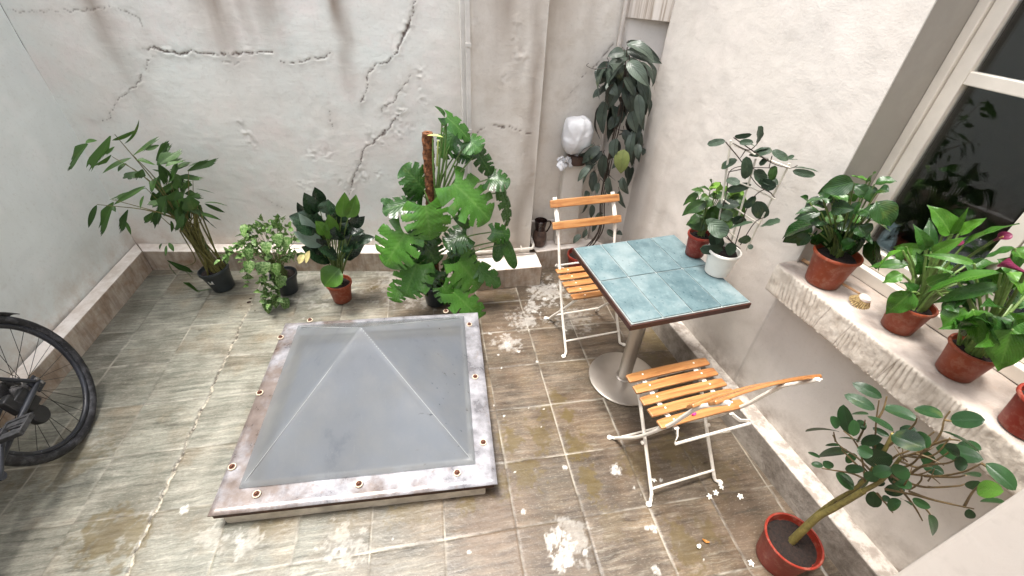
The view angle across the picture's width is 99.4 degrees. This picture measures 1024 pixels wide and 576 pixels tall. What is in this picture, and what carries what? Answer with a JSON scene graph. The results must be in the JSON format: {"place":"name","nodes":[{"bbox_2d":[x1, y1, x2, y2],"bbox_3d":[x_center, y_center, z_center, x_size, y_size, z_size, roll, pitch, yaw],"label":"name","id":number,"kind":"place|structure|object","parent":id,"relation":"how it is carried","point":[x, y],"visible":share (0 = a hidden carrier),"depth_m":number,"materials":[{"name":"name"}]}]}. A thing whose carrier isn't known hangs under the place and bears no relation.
{"place":"outdoors","nodes":[
{"label":"outdoors","id":0,"kind":"place"},
{"bbox_2d":[0,265,841,575],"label":"paving","id":1,"kind":"structure","parent":0,"point":[130,483],"depth_m":1.99,"materials":[{"name":"brown tile"}]},
{"bbox_2d":[0,312,96,480],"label":"bicycle","id":2,"kind":"object","parent":1,"relation":"on","point":[20,398],"visible":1,"depth_m":1.87,"materials":[{"name":"rubber"}]},
{"bbox_2d":[67,121,234,292],"bbox_3d":[-2.019,-0.397,2.562,0.711,1.150,0.283,-23,45,-30],"label":"fishtail palm","id":3,"kind":"object","parent":1,"relation":"on","point":[173,202],"visible":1,"depth_m":2.48,"materials":[{"name":"green plant"}]},
{"bbox_2d":[214,214,304,313],"bbox_3d":[-1.530,-0.201,2.753,0.380,0.676,0.481,6,38,3],"label":"variegated vine","id":4,"kind":"object","parent":1,"relation":"on","point":[282,278],"visible":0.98,"depth_m":2.69,"materials":[{"name":"green plant"}]},
{"bbox_2d":[137,243,452,271],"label":"kerb","id":5,"kind":"structure","parent":1,"relation":"on","point":[367,258],"depth_m":3.10,"materials":[{"name":"beige stone"}]},
{"bbox_2d":[289,187,374,303],"bbox_3d":[-1.083,-0.232,2.675,0.423,0.815,0.278,-23,45,-30],"label":"dark leaved plant","id":6,"kind":"object","parent":1,"relation":"on","point":[315,233],"visible":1,"depth_m":2.59,"materials":[{"name":"green plant"}]},
{"bbox_2d":[207,309,497,522],"bbox_3d":[-0.703,0.403,2.142,1.191,0.533,1.186,-4,38,-9],"label":"skylight","id":7,"kind":"object","parent":1,"relation":"on","point":[353,414],"visible":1,"depth_m":1.97,"materials":[{"name":"glass"}]},
{"bbox_2d":[375,106,516,318],"bbox_3d":[-0.373,-0.349,2.545,0.861,1.325,0.361,-4,38,-9],"label":"swiss cheese plant","id":8,"kind":"object","parent":1,"relation":"on","point":[427,278],"visible":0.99,"depth_m":2.49,"materials":[{"name":"green plant"}]},
{"bbox_2d":[477,253,541,289],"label":"plinth","id":9,"kind":"structure","parent":1,"relation":"on","point":[526,271],"depth_m":3.09,"materials":[{"name":"white stone"}]},
{"bbox_2d":[470,0,549,255],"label":"pillar","id":10,"kind":"structure","parent":9,"relation":"on","point":[508,44],"depth_m":2.51,"materials":[{"name":"paint"}]},
{"bbox_2d":[459,0,472,248],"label":"conduit","id":11,"kind":"object","parent":10,"relation":"attached to","point":[464,19],"visible":0.51,"depth_m":2.39,"materials":[{"name":"paint"}]},
{"bbox_2d":[475,236,534,253],"bbox_3d":[-0.028,-0.284,3.136,0.498,0.032,0.172,-19,43,-26],"label":"water pipe","id":12,"kind":"object","parent":10,"relation":"attached to","point":[521,249],"visible":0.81,"depth_m":3.13,"materials":[{"name":"white plastic"}]},
{"bbox_2d":[529,239,602,267],"bbox_3d":[0.436,-0.260,3.384,0.599,0.190,0.152,-4,38,-9],"label":"ledge","id":13,"kind":"object","parent":1,"relation":"on","point":[547,254],"visible":0.3,"depth_m":3.30,"materials":[{"name":"beige stone"}]},
{"bbox_2d":[532,217,551,247],"bbox_3d":[0.211,-0.413,3.234,0.117,0.214,0.108,-29,48,-35],"label":"jug","id":14,"kind":"object","parent":13,"relation":"on","point":[539,236],"visible":0.98,"depth_m":3.20,"materials":[{"name":"ceramic"}]},
{"bbox_2d":[553,154,585,243],"bbox_3d":[0.418,-0.620,3.116,0.160,0.702,0.136,-4,38,-9],"label":"pipe box","id":15,"kind":"object","parent":13,"relation":"on","point":[570,185],"visible":0.5,"depth_m":3.06,"materials":[{"name":"paint"}]},
{"bbox_2d":[556,155,577,170],"bbox_3d":[0.375,-0.833,2.879,0.176,0.091,0.052,-12,40,-18],"label":"plastic shred","id":16,"kind":"object","parent":15,"relation":"attached to","point":[562,163],"visible":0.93,"depth_m":2.87,"materials":[{"name":"grey plastic"}]},
{"bbox_2d":[561,115,593,154],"bbox_3d":[0.420,-0.982,2.811,0.202,0.244,0.150,-4,38,-9],"label":"plastic bag","id":17,"kind":"object","parent":15,"relation":"on","point":[577,134],"visible":0.96,"depth_m":2.75,"materials":[{"name":"grey plastic"}]},
{"bbox_2d":[530,0,623,241],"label":"recess wall","id":18,"kind":"structure","parent":1,"relation":"on","point":[581,34],"depth_m":2.66,"materials":[{"name":"paint"}]},
{"bbox_2d":[584,0,628,239],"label":"drain pipe","id":19,"kind":"object","parent":18,"relation":"attached to","point":[623,18],"visible":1,"depth_m":2.57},
{"bbox_2d":[544,192,625,357],"bbox_3d":[0.459,-0.072,2.562,0.430,0.832,0.467,-8,39,-14],"label":"folding chair","id":20,"kind":"object","parent":1,"relation":"on","point":[577,286],"visible":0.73,"depth_m":2.48,"materials":[{"name":"white metal"}]},
{"bbox_2d":[567,40,661,273],"bbox_3d":[0.622,-0.751,2.862,0.452,1.555,0.266,6,38,4],"label":"tall dark plant","id":21,"kind":"object","parent":1,"relation":"on","point":[629,81],"visible":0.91,"depth_m":2.63,"materials":[{"name":"green plant"}]},
{"bbox_2d":[588,17,668,243],"bbox_3d":[0.764,-0.950,3.063,0.282,1.642,0.380,9,38,8],"label":"corner panel","id":22,"kind":"object","parent":1,"relation":"on","point":[651,34],"visible":0.14,"depth_m":2.84,"materials":[{"name":"paint"}]},
{"bbox_2d":[626,0,674,21],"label":"lintel","id":23,"kind":"structure","parent":22,"relation":"on","point":[659,10],"depth_m":2.42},
{"bbox_2d":[572,235,750,405],"bbox_3d":[0.651,0.228,2.240,0.588,0.759,0.588,-9,39,-15],"label":"bistro table","id":24,"kind":"object","parent":1,"relation":"on","point":[642,285],"visible":0.9,"depth_m":2.00,"materials":[{"name":"teal tile"}]},
{"bbox_2d":[682,179,746,257],"bbox_3d":[0.924,-0.323,2.028,0.273,0.390,0.193,23,42,24],"label":"leafy pot plant","id":25,"kind":"object","parent":24,"relation":"on","point":[698,233],"visible":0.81,"depth_m":2.00,"materials":[{"name":"green plant"}]},
{"bbox_2d":[700,126,817,277],"bbox_3d":[0.962,-0.337,1.823,0.402,0.666,0.158,26,43,27],"label":"trellis plant","id":26,"kind":"object","parent":24,"relation":"on","point":[723,257],"visible":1,"depth_m":1.79,"materials":[{"name":"green plant"}]},
{"bbox_2d":[607,358,822,507],"bbox_3d":[0.761,0.520,1.812,0.430,0.832,0.467,-9,39,-15],"label":"folding chair","id":27,"kind":"object","parent":1,"relation":"on","point":[712,404],"visible":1,"depth_m":1.84,"materials":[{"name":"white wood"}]},
{"bbox_2d":[651,321,898,575],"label":"kerb","id":28,"kind":"structure","parent":1,"relation":"on","point":[850,548],"depth_m":1.93,"materials":[{"name":"beige stone"}]},
{"bbox_2d":[756,382,1016,575],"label":"rubber fig","id":29,"kind":"object","parent":1,"relation":"on","point":[787,544],"visible":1,"depth_m":1.29,"materials":[{"name":"green plant"}]},
{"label":"ground","id":30,"kind":"structure","parent":0,"visible":0},
{"bbox_2d":[0,5,135,381],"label":"plaster wall","id":31,"kind":"structure","parent":30,"relation":"on","point":[59,259],"depth_m":2.36,"materials":[{"name":"white paint"}]},
{"bbox_2d":[0,244,151,431],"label":"kerb","id":32,"kind":"structure","parent":30,"relation":"on","point":[81,326],"depth_m":2.53,"materials":[{"name":"beige stone"}]},
{"bbox_2d":[0,0,463,245],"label":"plaster wall","id":33,"kind":"structure","parent":30,"relation":"on","point":[280,108],"depth_m":2.54,"materials":[{"name":"white paint"}]},
{"bbox_2d":[621,0,1023,571],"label":"window wall","id":34,"kind":"structure","parent":30,"relation":"on","point":[921,102],"depth_m":1.61,"materials":[{"name":"paint"}]},
{"bbox_2d":[801,258,870,309],"bbox_3d":[1.271,-0.040,1.718,0.076,0.049,0.355,-4,38,-9],"label":"dish brush","id":35,"kind":"object","parent":34,"relation":"on","point":[860,301],"visible":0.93,"depth_m":1.60,"materials":[{"name":"brown wood"}]},
{"bbox_2d":[782,171,898,289],"bbox_3d":[1.213,-0.211,1.603,0.328,0.437,0.214,31,45,31],"label":"glossy leaved plant","id":36,"kind":"object","parent":34,"relation":"on","point":[838,242],"visible":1,"depth_m":1.59,"materials":[{"name":"green plant"}]},
{"bbox_2d":[851,0,1023,384],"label":"window","id":37,"kind":"structure","parent":34,"relation":"in","point":[961,148],"depth_m":1.38,"materials":[{"name":"paint"}]},
{"bbox_2d":[870,205,1019,335],"bbox_3d":[1.388,-0.044,1.387,0.350,0.451,0.300,-4,38,-9],"label":"calla lily","id":38,"kind":"object","parent":34,"relation":"on","point":[910,310],"visible":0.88,"depth_m":1.40,"materials":[{"name":"plant"}]},
{"bbox_2d":[923,246,1023,382],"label":"calla lily","id":39,"kind":"object","parent":34,"relation":"on","point":[980,342],"visible":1,"depth_m":1.20,"materials":[{"name":"plant"}]},
{"bbox_2d":[998,383,1023,439],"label":"edge pot plant","id":40,"kind":"object","parent":34,"relation":"on","point":[1011,417],"visible":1,"depth_m":1.17,"materials":[{"name":"red ceramic"}]},
{"bbox_2d":[894,489,1023,575],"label":"wall","id":41,"kind":"structure","parent":30,"relation":"on","point":[991,543],"depth_m":0.47,"materials":[{"name":"paint"}]}
]}

